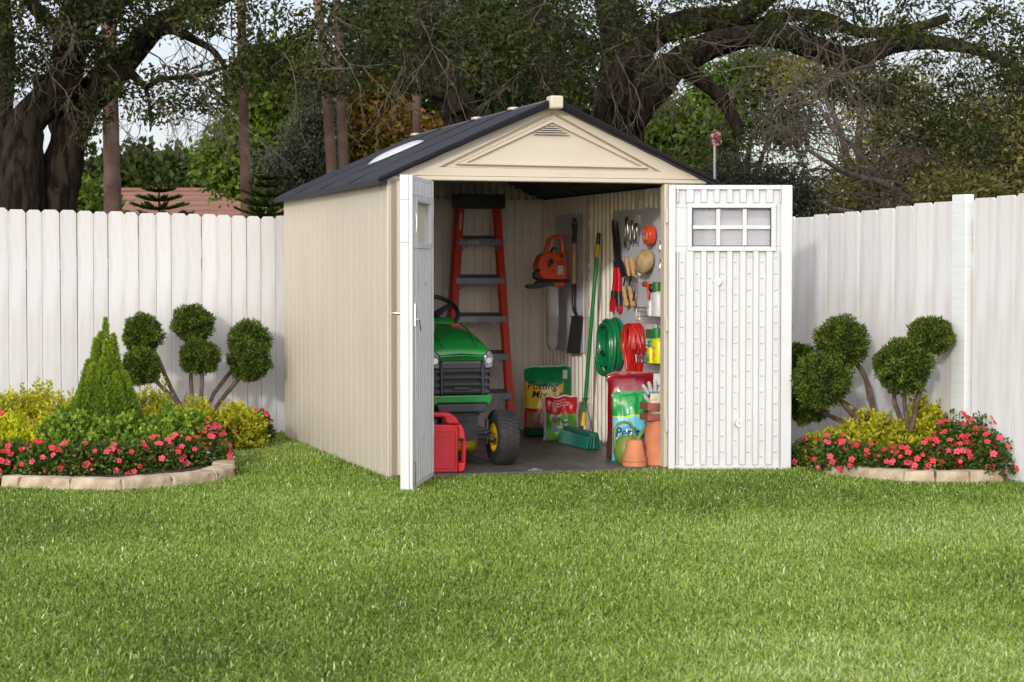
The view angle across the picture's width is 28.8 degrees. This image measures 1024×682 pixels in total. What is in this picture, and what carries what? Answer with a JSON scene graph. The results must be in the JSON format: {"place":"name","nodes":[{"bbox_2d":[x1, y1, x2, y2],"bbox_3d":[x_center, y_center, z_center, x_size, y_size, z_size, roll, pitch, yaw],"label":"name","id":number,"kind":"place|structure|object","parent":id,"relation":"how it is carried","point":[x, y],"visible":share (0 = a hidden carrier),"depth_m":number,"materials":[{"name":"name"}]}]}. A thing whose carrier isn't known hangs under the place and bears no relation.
{"place":"outdoors","nodes":[
{"label":"outdoors","id":0,"kind":"place"},
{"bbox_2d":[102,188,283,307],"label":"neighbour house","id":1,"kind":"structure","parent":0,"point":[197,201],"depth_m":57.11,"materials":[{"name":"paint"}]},
{"bbox_2d":[0,379,1023,681],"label":"lawn ground","id":2,"kind":"structure","parent":0,"point":[508,543],"depth_m":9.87,"materials":[{"name":"plant"}]},
{"bbox_2d":[70,476,122,490],"bbox_3d":[-2.444,0.844,11.767,0.302,0.084,0.159,0,2,0],"label":"edging stone","id":3,"kind":"object","parent":2,"relation":"on","point":[92,483],"visible":0.88,"depth_m":11.70,"materials":[{"name":"stone"}]},
{"bbox_2d":[76,172,127,216],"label":"tree","id":4,"kind":"object","parent":2,"relation":"on","point":[90,200],"visible":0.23,"depth_m":39.53,"materials":[{"name":"green plant"}]},
{"bbox_2d":[101,0,121,236],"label":"palm tree","id":5,"kind":"object","parent":2,"relation":"on","point":[112,188],"visible":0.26,"depth_m":23.86,"materials":[{"name":"brown plant"}]},
{"bbox_2d":[0,460,235,485],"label":"flower bed soil","id":6,"kind":"structure","parent":2,"relation":"on","point":[188,468],"depth_m":12.30,"materials":[{"name":"soil"}]},
{"bbox_2d":[0,442,15,473],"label":"impatiens","id":7,"kind":"object","parent":6,"relation":"on","point":[6,460],"visible":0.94,"depth_m":12.25,"materials":[{"name":"pink plant"}]},
{"bbox_2d":[1,474,29,488],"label":"edging stone","id":8,"kind":"object","parent":6,"relation":"on","point":[12,480],"visible":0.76,"depth_m":11.86,"materials":[{"name":"stone"}]},
{"bbox_2d":[0,404,41,464],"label":"golden shrub","id":9,"kind":"object","parent":6,"relation":"on","point":[14,427],"visible":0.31,"depth_m":12.71,"materials":[{"name":"yellow plant"}]},
{"bbox_2d":[0,436,41,472],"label":"impatiens","id":10,"kind":"object","parent":6,"relation":"on","point":[14,447],"visible":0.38,"depth_m":12.36,"materials":[{"name":"green plant"}]},
{"bbox_2d":[0,375,65,426],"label":"golden shrub","id":11,"kind":"object","parent":6,"relation":"on","point":[24,400],"visible":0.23,"depth_m":13.86,"materials":[{"name":"yellow plant"}]},
{"bbox_2d":[10,439,69,475],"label":"impatiens","id":12,"kind":"object","parent":6,"relation":"on","point":[23,466],"visible":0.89,"depth_m":12.15,"materials":[{"name":"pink plant"}]},
{"bbox_2d":[19,475,78,490],"bbox_3d":[-2.738,0.843,11.822,0.338,0.082,0.157,1,2,20],"label":"edging stone","id":13,"kind":"object","parent":6,"relation":"on","point":[54,482],"visible":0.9,"depth_m":11.77,"materials":[{"name":"stone"}]},
{"bbox_2d":[29,387,74,429],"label":"golden shrub","id":14,"kind":"object","parent":6,"relation":"on","point":[50,409],"visible":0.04,"depth_m":13.48,"materials":[{"name":"yellow plant"}]},
{"bbox_2d":[21,403,103,463],"bbox_3d":[-2.863,0.633,12.761,0.600,0.473,0.654,0,2,0],"label":"green shrub","id":15,"kind":"object","parent":6,"relation":"on","point":[58,426],"visible":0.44,"depth_m":12.65,"materials":[{"name":"green plant"}]},
{"bbox_2d":[40,439,100,476],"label":"impatiens","id":16,"kind":"object","parent":6,"relation":"on","point":[69,450],"visible":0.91,"depth_m":12.14,"materials":[{"name":"green plant"}]},
{"bbox_2d":[68,438,130,474],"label":"impatiens","id":17,"kind":"object","parent":6,"relation":"on","point":[102,449],"visible":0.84,"depth_m":12.21,"materials":[{"name":"green plant"}]},
{"bbox_2d":[64,315,146,426],"bbox_3d":[-2.720,0.313,13.288,0.618,0.968,0.545,1,2,26],"label":"cone conifer","id":18,"kind":"object","parent":6,"relation":"on","point":[105,386],"visible":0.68,"depth_m":13.17,"materials":[{"name":"green plant"}]},
{"bbox_2d":[88,409,158,464],"bbox_3d":[-2.499,0.643,12.882,0.564,0.416,0.571,0,2,0],"label":"green shrub","id":19,"kind":"object","parent":6,"relation":"on","point":[121,428],"visible":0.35,"depth_m":12.78,"materials":[{"name":"green plant"}]},
{"bbox_2d":[100,438,157,474],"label":"impatiens","id":20,"kind":"object","parent":6,"relation":"on","point":[130,453],"visible":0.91,"depth_m":12.29,"materials":[{"name":"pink plant"}]},
{"bbox_2d":[113,473,171,490],"bbox_3d":[-2.198,0.842,11.856,0.330,0.082,0.156,-2,2,-37],"label":"edging stone","id":21,"kind":"object","parent":6,"relation":"on","point":[143,481],"visible":0.84,"depth_m":11.81,"materials":[{"name":"stone"}]},
{"bbox_2d":[128,434,185,470],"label":"impatiens","id":22,"kind":"object","parent":6,"relation":"on","point":[158,444],"visible":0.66,"depth_m":12.49,"materials":[{"name":"green plant"}]},
{"bbox_2d":[130,376,193,420],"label":"golden shrub","id":23,"kind":"object","parent":6,"relation":"on","point":[152,405],"visible":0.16,"depth_m":14.07,"materials":[{"name":"yellow plant"}]},
{"bbox_2d":[137,398,218,464],"bbox_3d":[-2.216,0.613,12.980,0.621,0.489,0.608,0,2,0],"label":"green shrub","id":24,"kind":"object","parent":6,"relation":"on","point":[168,423],"visible":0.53,"depth_m":12.89,"materials":[{"name":"green plant"}]},
{"bbox_2d":[156,432,212,467],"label":"impatiens","id":25,"kind":"object","parent":6,"relation":"on","point":[193,453],"visible":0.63,"depth_m":12.70,"materials":[{"name":"green plant"}]},
{"bbox_2d":[163,470,215,485],"bbox_3d":[-1.968,0.834,12.083,0.157,0.081,0.342,2,3,38],"label":"edging stone","id":26,"kind":"object","parent":6,"relation":"on","point":[193,477],"visible":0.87,"depth_m":12.03,"materials":[{"name":"stone"}]},
{"bbox_2d":[120,302,273,416],"bbox_3d":[-2.395,0.177,15.087,0.686,0.958,1.447,2,3,44],"label":"pompom topiary","id":27,"kind":"object","parent":6,"relation":"on","point":[248,359],"visible":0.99,"depth_m":15.01,"materials":[{"name":"green plant"}]},
{"bbox_2d":[178,392,232,434],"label":"golden shrub","id":28,"kind":"object","parent":6,"relation":"on","point":[205,408],"visible":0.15,"depth_m":14.29,"materials":[{"name":"yellow plant"}]},
{"bbox_2d":[188,429,235,463],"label":"impatiens","id":29,"kind":"object","parent":6,"relation":"on","point":[220,453],"visible":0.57,"depth_m":12.90,"materials":[{"name":"green plant"}]},
{"bbox_2d":[198,466,234,480],"bbox_3d":[-1.836,0.824,12.351,0.158,0.083,0.320,0,2,13],"label":"edging stone","id":30,"kind":"object","parent":6,"relation":"on","point":[221,471],"visible":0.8,"depth_m":12.33,"materials":[{"name":"stone"}]},
{"bbox_2d":[211,398,270,448],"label":"golden shrub","id":31,"kind":"object","parent":6,"relation":"on","point":[256,426],"visible":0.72,"depth_m":14.42,"materials":[{"name":"yellow plant"}]},
{"bbox_2d":[253,408,277,440],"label":"impatiens","id":32,"kind":"object","parent":6,"relation":"on","point":[270,426],"visible":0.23,"depth_m":14.90,"materials":[{"name":"green plant"}]},
{"bbox_2d":[0,208,284,432],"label":"picket fence","id":33,"kind":"object","parent":2,"relation":"on","point":[88,275],"visible":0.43,"depth_m":15.28,"materials":[{"name":"plastic"}]},
{"bbox_2d":[83,135,220,193],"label":"tree","id":34,"kind":"object","parent":2,"relation":"on","point":[163,171],"visible":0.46,"depth_m":73.87,"materials":[{"name":"green plant"}]},
{"bbox_2d":[0,0,310,354],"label":"live oak","id":35,"kind":"object","parent":2,"relation":"on","point":[65,101],"visible":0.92,"depth_m":20.50,"materials":[{"name":"green plant"}]},
{"bbox_2d":[123,186,194,215],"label":"norfolk pine","id":36,"kind":"object","parent":2,"relation":"on","point":[158,199],"visible":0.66,"depth_m":19.88,"materials":[{"name":"green plant"}]},
{"bbox_2d":[237,2,251,283],"bbox_3d":[-3.202,-3.514,22.894,3.638,8.013,3.650,0,2,0],"label":"palm tree","id":37,"kind":"object","parent":2,"relation":"on","point":[245,176],"visible":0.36,"depth_m":22.89,"materials":[{"name":"brown plant"}]},
{"bbox_2d":[232,174,289,229],"bbox_3d":[-2.504,-0.570,20.489,0.846,2.294,0.854,0,2,0],"label":"norfolk pine","id":38,"kind":"object","parent":2,"relation":"on","point":[267,194],"visible":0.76,"depth_m":20.37,"materials":[{"name":"green plant"}]},
{"bbox_2d":[178,29,350,225],"bbox_3d":[-3.793,-2.363,31.174,2.411,5.151,2.680,1,2,26],"label":"tree","id":39,"kind":"object","parent":2,"relation":"on","point":[211,174],"visible":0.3,"depth_m":30.53,"materials":[{"name":"green plant"}]},
{"bbox_2d":[228,75,358,200],"bbox_3d":[-2.987,-1.724,28.030,1.685,4.095,1.681,-2,3,-43],"label":"tree","id":40,"kind":"object","parent":2,"relation":"on","point":[304,164],"visible":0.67,"depth_m":27.61,"materials":[{"name":"green plant"}]},
{"bbox_2d":[313,0,336,173],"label":"palm tree","id":41,"kind":"object","parent":2,"relation":"on","point":[329,136],"visible":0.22,"depth_m":24.37,"materials":[{"name":"plant"}]},
{"bbox_2d":[333,0,348,168],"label":"palm tree","id":42,"kind":"object","parent":2,"relation":"on","point":[342,133],"visible":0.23,"depth_m":23.87,"materials":[{"name":"plant"}]},
{"bbox_2d":[323,71,442,172],"bbox_3d":[-2.126,-2.180,32.952,2.390,4.662,1.903,-1,2,-17],"label":"tree","id":43,"kind":"object","parent":2,"relation":"on","point":[367,142],"visible":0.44,"depth_m":32.49,"materials":[{"name":"green plant"}]},
{"bbox_2d":[412,73,420,132],"bbox_3d":[-1.311,-3.618,25.892,3.638,8.014,3.650,0,2,0],"label":"trunk","id":44,"kind":"object","parent":2,"relation":"on","point":[416,125],"visible":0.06,"depth_m":25.87,"materials":[{"name":"plant"}]},
{"bbox_2d":[303,0,598,123],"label":"tree","id":45,"kind":"object","parent":2,"relation":"on","point":[431,105],"visible":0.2,"depth_m":35.41,"materials":[{"name":"green plant"}]},
{"bbox_2d":[274,95,791,490],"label":"garden shed","id":46,"kind":"structure","parent":2,"relation":"on","point":[367,248],"depth_m":12.89,"materials":[{"name":"beige plastic"}]},
{"bbox_2d":[391,175,433,490],"bbox_3d":[-0.585,-0.061,12.025,0.181,1.842,0.818,0,2,6],"label":"door","id":47,"kind":"structure","parent":46,"relation":"in","point":[416,193],"depth_m":11.70,"materials":[{"name":"plastic"}]},
{"bbox_2d":[434,412,465,472],"bbox_3d":[-0.423,0.637,12.606,0.262,0.376,0.145,0,2,-3],"label":"fuel can","id":48,"kind":"object","parent":46,"relation":"on","point":[448,433],"visible":0.88,"depth_m":12.54,"materials":[{"name":"red plastic"}]},
{"bbox_2d":[434,295,519,464],"bbox_3d":[-0.563,0.240,13.604,0.860,1.112,1.683,-1,2,-17],"label":"lawn tractor","id":49,"kind":"object","parent":46,"relation":"on","point":[463,361],"visible":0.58,"depth_m":12.90,"materials":[{"name":"green paint"}]},
{"bbox_2d":[447,194,514,411],"bbox_3d":[-0.315,-0.205,15.469,0.609,1.876,0.521,-1,2,-17],"label":"step ladder","id":50,"kind":"object","parent":46,"relation":"on","point":[495,203],"visible":0.74,"depth_m":15.49,"materials":[{"name":"red metal"}]},
{"bbox_2d":[524,364,570,435],"bbox_3d":[0.274,0.456,15.311,0.366,0.551,0.184,0,2,2],"label":"potting mix bag","id":51,"kind":"object","parent":46,"relation":"on","point":[540,382],"visible":0.66,"depth_m":15.28,"materials":[{"name":"plastic"}]},
{"bbox_2d":[542,395,579,440],"bbox_3d":[0.368,0.574,14.913,0.279,0.344,0.125,0,2,-3],"label":"bird seed bag","id":52,"kind":"object","parent":46,"relation":"on","point":[561,412],"visible":0.9,"depth_m":14.89,"materials":[{"name":"plastic"}]},
{"bbox_2d":[555,213,584,352],"bbox_3d":[0.441,-0.447,15.309,0.011,1.051,0.665,-1,2,-17],"label":"pegboard","id":53,"kind":"object","parent":46,"relation":"attached to","point":[563,228],"visible":0.74,"depth_m":15.29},
{"bbox_2d":[525,235,576,349],"bbox_3d":[0.298,-0.366,15.083,0.408,0.875,0.152,-1,2,-17],"label":"chainsaw","id":54,"kind":"object","parent":53,"relation":"hanging from","point":[550,267],"visible":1,"depth_m":15.05,"materials":[{"name":"orange plastic"}]},
{"bbox_2d":[566,218,582,352],"bbox_3d":[0.450,-0.416,15.149,0.054,1.030,0.451,-1,2,-15],"label":"spade","id":55,"kind":"object","parent":53,"relation":"hanging from","point":[574,336],"visible":1,"depth_m":15.08,"materials":[{"name":"black metal"}]},
{"bbox_2d":[558,233,601,448],"bbox_3d":[0.546,-0.013,14.451,0.246,1.547,0.627,-1,2,-17],"label":"push broom","id":56,"kind":"object","parent":46,"relation":"on","point":[579,437],"visible":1,"depth_m":14.53,"materials":[{"name":"green plastic"}]},
{"bbox_2d":[613,420,645,463],"bbox_3d":[0.780,0.664,13.164,0.175,0.284,0.242,2,3,45],"label":"watering can","id":57,"kind":"object","parent":46,"relation":"on","point":[619,443],"visible":0.66,"depth_m":13.10,"materials":[{"name":"green plastic"}]},
{"bbox_2d":[612,390,647,460],"bbox_3d":[0.789,0.566,13.321,0.245,0.470,0.130,0,2,-2],"label":"perlite bag","id":58,"kind":"object","parent":46,"relation":"on","point":[625,406],"visible":0.53,"depth_m":13.29,"materials":[{"name":"blue"}]},
{"bbox_2d":[606,371,659,457],"bbox_3d":[0.851,0.500,13.528,0.420,0.587,0.186,0,2,3],"label":"mulch bag","id":59,"kind":"object","parent":46,"relation":"on","point":[617,381],"visible":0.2,"depth_m":13.51,"materials":[{"name":"red"}]},
{"bbox_2d":[622,461,645,466],"bbox_3d":[0.796,0.750,12.977,0.158,0.125,0.158,-1,2,-17],"label":"terracotta pot","id":60,"kind":"object","parent":46,"relation":"on","point":[634,464],"visible":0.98,"depth_m":12.91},
{"bbox_2d":[622,439,645,461],"bbox_3d":[0.796,0.712,12.976,0.156,0.138,0.156,-1,2,-17],"label":"terracotta pot","id":61,"kind":"object","parent":60,"relation":"on","point":[634,451],"visible":1,"depth_m":12.92,"materials":[{"name":"ceramic"}]},
{"bbox_2d":[613,207,660,375],"bbox_3d":[0.889,-0.323,13.875,0.011,1.190,1.068,-1,2,-17],"label":"pegboard","id":62,"kind":"object","parent":46,"relation":"attached to","point":[626,315],"visible":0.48,"depth_m":13.83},
{"bbox_2d":[595,317,623,376],"bbox_3d":[0.702,0.045,14.243,0.145,0.432,0.363,-1,2,-17],"label":"garden hose","id":63,"kind":"object","parent":62,"relation":"hanging from","point":[609,357],"visible":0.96,"depth_m":14.15,"materials":[{"name":"green rubber"}]},
{"bbox_2d":[620,323,644,371],"bbox_3d":[0.846,0.063,13.827,0.117,0.377,0.270,-1,2,-17],"label":"extension cord","id":64,"kind":"object","parent":62,"relation":"hanging from","point":[632,339],"visible":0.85,"depth_m":13.77,"materials":[{"name":"plastic"}]},
{"bbox_2d":[634,249,653,273],"bbox_3d":[0.900,-0.543,13.591,0.124,0.168,0.168,-1,2,-17],"label":"twine ball","id":65,"kind":"object","parent":62,"relation":"hanging from","point":[644,261],"visible":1,"depth_m":13.54,"materials":[{"name":"fabric"}]},
{"bbox_2d":[635,353,655,363],"bbox_3d":[0.937,0.118,13.514,0.125,0.063,0.245,-1,2,-17],"label":"wire basket","id":66,"kind":"object","parent":62,"relation":"attached to","point":[641,358],"visible":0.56,"depth_m":13.53,"materials":[{"name":"metal"}]},
{"bbox_2d":[651,328,659,363],"bbox_3d":[0.971,0.030,13.317,0.079,0.234,0.158,-1,2,-17],"label":"yellow bottle","id":67,"kind":"object","parent":66,"relation":"in","point":[655,346],"visible":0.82,"depth_m":13.27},
{"bbox_2d":[636,307,660,316],"bbox_3d":[0.938,-0.196,13.501,0.125,0.064,0.239,-1,2,-17],"label":"wire basket","id":68,"kind":"object","parent":62,"relation":"attached to","point":[641,315],"visible":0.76,"depth_m":13.49,"materials":[{"name":"metal"}]},
{"bbox_2d":[650,282,660,315],"bbox_3d":[0.968,-0.279,13.267,0.077,0.228,0.158,-1,2,-17],"label":"white bottle","id":69,"kind":"object","parent":68,"relation":"in","point":[655,298],"visible":0.69,"depth_m":13.23,"materials":[{"name":"plastic"}]},
{"bbox_2d":[642,219,655,244],"bbox_3d":[0.940,-0.740,13.555,0.085,0.176,0.136,-1,2,-17],"label":"tape reel","id":70,"kind":"object","parent":62,"relation":"hanging from","point":[648,234],"visible":1,"depth_m":13.51,"materials":[{"name":"orange plastic"}]},
{"bbox_2d":[643,421,659,464],"bbox_3d":[0.964,0.663,13.111,0.236,0.290,0.236,-1,2,-17],"label":"terracotta pot","id":71,"kind":"object","parent":46,"relation":"on","point":[651,444],"visible":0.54,"depth_m":13.03,"materials":[{"name":"ceramic"}]},
{"bbox_2d":[639,402,659,420],"bbox_3d":[0.971,0.460,13.106,0.225,0.115,0.160,-1,2,-17],"label":"terracotta pot","id":72,"kind":"object","parent":71,"relation":"on","point":[649,407],"visible":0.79,"depth_m":13.02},
{"bbox_2d":[642,381,659,402],"bbox_3d":[0.925,0.350,13.113,0.138,0.177,0.082,-2,3,-41],"label":"garden glove","id":73,"kind":"object","parent":72,"relation":"in","point":[649,391],"visible":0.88,"depth_m":13.10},
{"bbox_2d":[665,185,791,469],"bbox_3d":[1.400,-0.085,12.904,0.822,1.842,0.088,0,2,-1],"label":"door","id":74,"kind":"structure","parent":46,"relation":"in","point":[728,323],"depth_m":12.88,"materials":[{"name":"white plastic"}]},
{"bbox_2d":[173,0,1023,175],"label":"live oak","id":75,"kind":"object","parent":2,"relation":"on","point":[638,84],"visible":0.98,"depth_m":19.98,"materials":[{"name":"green plant"}]},
{"bbox_2d":[644,85,753,183],"bbox_3d":[2.263,-1.824,29.904,2.816,4.164,2.447,0,2,0],"label":"tree","id":76,"kind":"object","parent":2,"relation":"on","point":[660,138],"visible":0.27,"depth_m":29.45,"materials":[{"name":"green plant"}]},
{"bbox_2d":[709,129,721,178],"bbox_3d":[1.784,-0.588,17.490,0.129,2.538,0.087,0,2,0],"label":"garden pole","id":77,"kind":"object","parent":2,"relation":"on","point":[715,136],"visible":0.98,"depth_m":17.44,"materials":[{"name":"metal"}]},
{"bbox_2d":[674,0,853,210],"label":"tree","id":78,"kind":"object","parent":2,"relation":"on","point":[719,78],"visible":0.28,"depth_m":30.62,"materials":[{"name":"green plant"}]},
{"bbox_2d":[695,146,841,217],"bbox_3d":[3.297,-1.073,26.029,1.981,2.938,1.871,1,2,23],"label":"tree","id":79,"kind":"object","parent":2,"relation":"on","point":[768,176],"visible":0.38,"depth_m":25.73,"materials":[{"name":"green plant"}]},
{"bbox_2d":[663,1,1001,213],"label":"bare branch tree","id":80,"kind":"object","parent":2,"relation":"on","point":[886,185],"visible":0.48,"depth_m":27.41,"materials":[{"name":"wood"}]},
{"bbox_2d":[702,0,1019,215],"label":"tree","id":81,"kind":"object","parent":2,"relation":"on","point":[849,202],"visible":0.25,"depth_m":28.83,"materials":[{"name":"green plant"}]},
{"bbox_2d":[829,464,915,482],"bbox_3d":[2.243,0.822,12.416,0.158,0.082,0.586,-2,3,-41],"label":"edging stone","id":82,"kind":"object","parent":2,"relation":"on","point":[879,473],"visible":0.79,"depth_m":12.33,"materials":[{"name":"stone"}]},
{"bbox_2d":[791,193,1023,482],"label":"picket fence","id":83,"kind":"object","parent":2,"relation":"on","point":[885,274],"visible":0.31,"depth_m":12.86,"materials":[{"name":"plastic"}]},
{"bbox_2d":[802,0,1023,212],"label":"tree","id":84,"kind":"object","parent":2,"relation":"on","point":[985,185],"visible":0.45,"depth_m":26.53,"materials":[{"name":"green plant"}]},
{"bbox_2d":[933,469,969,483],"bbox_3d":[2.680,0.830,12.185,0.205,0.082,0.156,0,2,0],"label":"edging stone","id":85,"kind":"object","parent":2,"relation":"on","point":[958,475],"visible":0.84,"depth_m":12.12,"materials":[{"name":"stone"}]},
{"bbox_2d":[964,469,1003,482],"bbox_3d":[2.878,0.828,12.212,0.222,0.084,0.159,-1,2,-16],"label":"edging stone","id":86,"kind":"object","parent":2,"relation":"on","point":[976,475],"visible":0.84,"depth_m":12.15,"materials":[{"name":"stone"}]},
{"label":"flower bed soil","id":87,"kind":"structure","parent":2,"relation":"on","visible":0},
{"bbox_2d":[791,435,819,465],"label":"impatiens","id":88,"kind":"object","parent":87,"relation":"on","point":[798,453],"visible":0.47,"depth_m":13.04,"materials":[{"name":"green plant"}]},
{"bbox_2d":[792,427,838,466],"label":"golden shrub","id":89,"kind":"object","parent":87,"relation":"on","point":[813,435],"visible":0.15,"depth_m":13.07,"materials":[{"name":"yellow plant"}]},
{"bbox_2d":[808,433,857,470],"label":"impatiens","id":90,"kind":"object","parent":87,"relation":"on","point":[818,460],"visible":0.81,"depth_m":12.62,"materials":[{"name":"green plant"}]},
{"bbox_2d":[789,313,878,435],"bbox_3d":[2.115,0.235,13.144,0.698,0.878,0.958,0,2,0],"label":"pompom topiary","id":91,"kind":"object","parent":87,"relation":"on","point":[814,397],"visible":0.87,"depth_m":13.06,"materials":[{"name":"green plant"}]},
{"bbox_2d":[812,405,905,465],"bbox_3d":[2.341,0.632,12.967,0.712,0.438,0.716,-2,3,-45],"label":"golden shrub","id":92,"kind":"object","parent":87,"relation":"on","point":[873,427],"visible":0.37,"depth_m":12.88,"materials":[{"name":"yellow plant"}]},
{"bbox_2d":[835,439,884,472],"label":"impatiens","id":93,"kind":"object","parent":87,"relation":"on","point":[854,454],"visible":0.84,"depth_m":12.48,"materials":[{"name":"green plant"}]},
{"bbox_2d":[860,442,909,468],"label":"impatiens","id":94,"kind":"object","parent":87,"relation":"on","point":[886,461],"visible":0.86,"depth_m":12.41,"materials":[{"name":"green plant"}]},
{"bbox_2d":[890,441,933,469],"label":"impatiens","id":95,"kind":"object","parent":87,"relation":"on","point":[906,450],"visible":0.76,"depth_m":12.37,"materials":[{"name":"green plant"}]},
{"bbox_2d":[871,314,956,431],"bbox_3d":[2.541,0.202,12.676,0.553,0.760,0.652,0,2,0],"label":"pompom topiary","id":96,"kind":"object","parent":87,"relation":"on","point":[923,342],"visible":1,"depth_m":12.52,"materials":[{"name":"green plant"}]},
{"bbox_2d":[904,469,934,483],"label":"edging stone","id":97,"kind":"object","parent":87,"relation":"on","point":[918,476],"visible":0.9,"depth_m":12.13,"materials":[{"name":"stone"}]},
{"bbox_2d":[892,392,953,449],"bbox_3d":[2.610,0.579,12.749,0.480,0.536,0.376,0,2,0],"label":"golden shrub","id":98,"kind":"object","parent":87,"relation":"on","point":[926,424],"visible":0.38,"depth_m":12.69,"materials":[{"name":"yellow plant"}]},
{"bbox_2d":[908,436,956,469],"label":"impatiens","id":99,"kind":"object","parent":87,"relation":"on","point":[931,446],"visible":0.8,"depth_m":12.37,"materials":[{"name":"green plant"}]},
{"bbox_2d":[931,419,961,467],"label":"impatiens","id":100,"kind":"object","parent":87,"relation":"on","point":[944,439],"visible":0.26,"depth_m":12.54,"materials":[{"name":"green plant"}]},
{"bbox_2d":[931,408,969,442],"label":"impatiens","id":101,"kind":"object","parent":87,"relation":"on","point":[941,422],"visible":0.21,"depth_m":12.58,"materials":[{"name":"green plant"}]},
{"bbox_2d":[932,436,977,469],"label":"impatiens","id":102,"kind":"object","parent":87,"relation":"on","point":[958,450],"visible":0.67,"depth_m":12.34,"materials":[{"name":"green plant"}]},
{"bbox_2d":[948,418,992,469],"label":"impatiens","id":103,"kind":"object","parent":87,"relation":"on","point":[975,427],"visible":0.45,"depth_m":12.41,"materials":[{"name":"pink plant"}]},
{"bbox_2d":[954,410,999,469],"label":"impatiens","id":104,"kind":"object","parent":87,"relation":"on","point":[967,435],"visible":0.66,"depth_m":12.34,"materials":[{"name":"green plant"}]},
{"bbox_2d":[968,431,1018,479],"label":"impatiens","id":105,"kind":"object","parent":87,"relation":"on","point":[989,452],"visible":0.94,"depth_m":12.20,"materials":[{"name":"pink plant"}]},
{"bbox_2d":[11,0,1023,216],"label":"sky","id":106,"kind":"structure","parent":0,"point":[165,50],"materials":[{"name":"white"}]},
{"label":"wire hook","id":107,"kind":"object","parent":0,"visible":0},
{"bbox_2d":[609,219,622,312],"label":"hedge shears","id":108,"kind":"object","parent":107,"relation":"hanging from","point":[616,296],"visible":0.94,"depth_m":14.21,"materials":[{"name":"metal"}]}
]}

